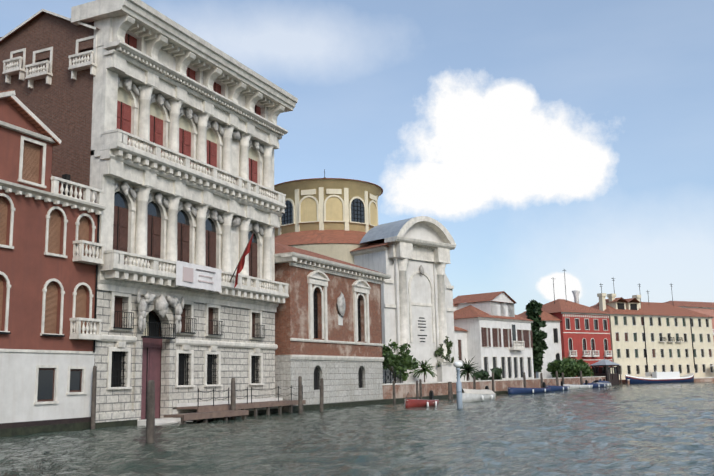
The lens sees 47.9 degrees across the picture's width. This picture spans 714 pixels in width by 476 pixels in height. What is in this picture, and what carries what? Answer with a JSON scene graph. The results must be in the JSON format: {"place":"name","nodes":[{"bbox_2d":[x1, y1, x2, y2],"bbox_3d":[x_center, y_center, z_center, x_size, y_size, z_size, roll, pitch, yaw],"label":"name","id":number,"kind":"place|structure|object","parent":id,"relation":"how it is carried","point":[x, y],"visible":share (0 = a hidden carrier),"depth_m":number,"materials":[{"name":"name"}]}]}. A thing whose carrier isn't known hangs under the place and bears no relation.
{"place":"outdoors","nodes":[
{"label":"outdoors","id":0,"kind":"place"},
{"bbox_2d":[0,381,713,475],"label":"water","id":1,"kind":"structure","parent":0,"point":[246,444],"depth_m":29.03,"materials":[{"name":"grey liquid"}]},
{"bbox_2d":[0,89,105,436],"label":"building","id":2,"kind":"structure","parent":1,"relation":"on","point":[51,252],"depth_m":39.23,"materials":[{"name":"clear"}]},
{"bbox_2d":[0,0,297,427],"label":"palazzo","id":3,"kind":"structure","parent":1,"relation":"on","point":[169,133],"depth_m":47.74,"materials":[{"name":"white stone"}]},
{"bbox_2d":[176,232,253,291],"bbox_3d":[-8.678,1.261,49.419,2.821,3.767,5.976,-6,-11,24],"label":"flag banner","id":4,"kind":"object","parent":3,"relation":"attached to","point":[191,275],"visible":0.98,"depth_m":49.16,"materials":[{"name":"grey"}]},
{"bbox_2d":[274,169,382,263],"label":"rotunda","id":5,"kind":"structure","parent":1,"relation":"on","point":[335,218],"depth_m":93.09,"materials":[{"name":"beige paint"}]},
{"bbox_2d":[274,243,390,411],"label":"brick building","id":6,"kind":"structure","parent":1,"relation":"on","point":[328,323],"depth_m":63.59,"materials":[{"name":"red brick"}]},
{"bbox_2d":[90,366,582,442],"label":"mooring posts","id":7,"kind":"object","parent":1,"relation":"on","point":[233,408],"visible":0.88,"depth_m":48.56,"materials":[{"name":"brown wood"}]},
{"bbox_2d":[404,390,438,407],"bbox_3d":[4.498,12.668,61.915,2.111,1.753,8.176,-6,-11,24],"label":"red boat","id":8,"kind":"object","parent":1,"relation":"on","point":[408,403],"visible":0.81,"depth_m":61.52,"materials":[{"name":"paint"}]},
{"bbox_2d":[453,362,462,408],"bbox_3d":[7.295,11.246,57.272,0.647,4.824,0.680,-6,-11,24],"label":"lamp post","id":9,"kind":"object","parent":1,"relation":"on","point":[457,365],"visible":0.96,"depth_m":57.25,"materials":[{"name":"white metal"}]},
{"bbox_2d":[462,386,495,401],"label":"covered boat","id":10,"kind":"object","parent":1,"relation":"on","point":[473,395],"visible":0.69,"depth_m":71.95,"materials":[{"name":"fabric"}]},
{"bbox_2d":[453,291,533,380],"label":"white house","id":11,"kind":"structure","parent":1,"relation":"on","point":[492,330],"depth_m":129.16,"materials":[{"name":"paint"}]},
{"bbox_2d":[382,370,605,403],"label":"quay wall","id":12,"kind":"structure","parent":1,"relation":"on","point":[438,389],"depth_m":84.69,"materials":[{"name":"brick"}]},
{"bbox_2d":[382,339,418,380],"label":"tree","id":13,"kind":"object","parent":12,"relation":"on","point":[404,362],"visible":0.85,"depth_m":79.58,"materials":[{"name":"green plant"}]},
{"bbox_2d":[412,359,437,381],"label":"palm","id":14,"kind":"object","parent":12,"relation":"on","point":[423,366],"visible":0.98,"depth_m":84.03,"materials":[{"name":"green plant"}]},
{"bbox_2d":[435,336,453,367],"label":"tree","id":15,"kind":"object","parent":12,"relation":"on","point":[448,346],"visible":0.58,"depth_m":88.51,"materials":[{"name":"green plant"}]},
{"bbox_2d":[456,356,482,380],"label":"palm","id":16,"kind":"object","parent":12,"relation":"on","point":[468,369],"visible":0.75,"depth_m":97.37,"materials":[{"name":"green plant"}]},
{"bbox_2d":[473,367,502,379],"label":"hedge","id":17,"kind":"object","parent":12,"relation":"on","point":[497,372],"visible":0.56,"depth_m":101.06,"materials":[{"name":"green plant"}]},
{"bbox_2d":[546,357,593,377],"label":"bush","id":18,"kind":"object","parent":12,"relation":"on","point":[569,367],"visible":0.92,"depth_m":151.44,"materials":[{"name":"green plant"}]},
{"bbox_2d":[506,382,550,393],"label":"blue boat","id":19,"kind":"object","parent":1,"relation":"on","point":[513,390],"visible":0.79,"depth_m":98.51,"materials":[{"name":"paint"}]},
{"bbox_2d":[525,299,547,377],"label":"dark tree","id":20,"kind":"object","parent":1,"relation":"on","point":[534,310],"visible":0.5,"depth_m":146.71,"materials":[{"name":"green plant"}]},
{"bbox_2d":[545,381,569,390],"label":"blue boat","id":21,"kind":"object","parent":1,"relation":"on","point":[559,388],"visible":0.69,"depth_m":109.53,"materials":[{"name":"paint"}]},
{"bbox_2d":[563,380,592,389],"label":"boat","id":22,"kind":"object","parent":1,"relation":"on","point":[574,386],"visible":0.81,"depth_m":119.62,"materials":[{"name":"paint"}]},
{"bbox_2d":[583,379,606,387],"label":"blue boat","id":23,"kind":"object","parent":1,"relation":"on","point":[596,385],"visible":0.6,"depth_m":129.80,"materials":[{"name":"paint"}]},
{"bbox_2d":[592,379,610,386],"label":"blue boat","id":24,"kind":"object","parent":1,"relation":"on","point":[604,382],"visible":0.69,"depth_m":135.21,"materials":[{"name":"paint"}]},
{"bbox_2d":[590,358,621,384],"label":"kiosk","id":25,"kind":"object","parent":1,"relation":"on","point":[611,373],"visible":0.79,"depth_m":162.83,"materials":[{"name":"brown wood"}]},
{"bbox_2d":[623,370,693,383],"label":"boat","id":26,"kind":"object","parent":1,"relation":"on","point":[650,377],"visible":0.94,"depth_m":170.22,"materials":[{"name":"white paint"}]},
{"bbox_2d":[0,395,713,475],"bbox_3d":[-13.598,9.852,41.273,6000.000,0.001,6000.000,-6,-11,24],"label":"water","id":27,"kind":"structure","parent":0,"point":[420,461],"depth_m":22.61,"materials":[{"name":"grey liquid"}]},
{"bbox_2d":[518,311,561,377],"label":"building","id":28,"kind":"structure","parent":27,"relation":"on","point":[551,329],"depth_m":163.58,"materials":[{"name":"white paint"}]},
{"bbox_2d":[518,269,611,376],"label":"building","id":29,"kind":"structure","parent":27,"relation":"on","point":[585,333],"depth_m":168.20,"materials":[{"name":"paint"}]},
{"bbox_2d":[591,278,713,383],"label":"building","id":30,"kind":"structure","parent":27,"relation":"on","point":[648,336],"depth_m":181.08,"materials":[{"name":"paint"}]},
{"bbox_2d":[664,301,713,311],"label":"roof","id":31,"kind":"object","parent":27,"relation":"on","point":[700,306],"depth_m":236.03,"materials":[{"name":"tile"}]},
{"bbox_2d":[695,311,713,339],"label":"building","id":32,"kind":"structure","parent":27,"relation":"on","point":[708,313],"depth_m":206.07,"materials":[{"name":"tile"}]},
{"bbox_2d":[0,0,713,314],"label":"sky","id":33,"kind":"structure","parent":0,"point":[547,138],"materials":[{"name":"blue"}]},
{"bbox_2d":[350,216,455,383],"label":"church","id":34,"kind":"structure","parent":0,"point":[411,256],"depth_m":87.97,"materials":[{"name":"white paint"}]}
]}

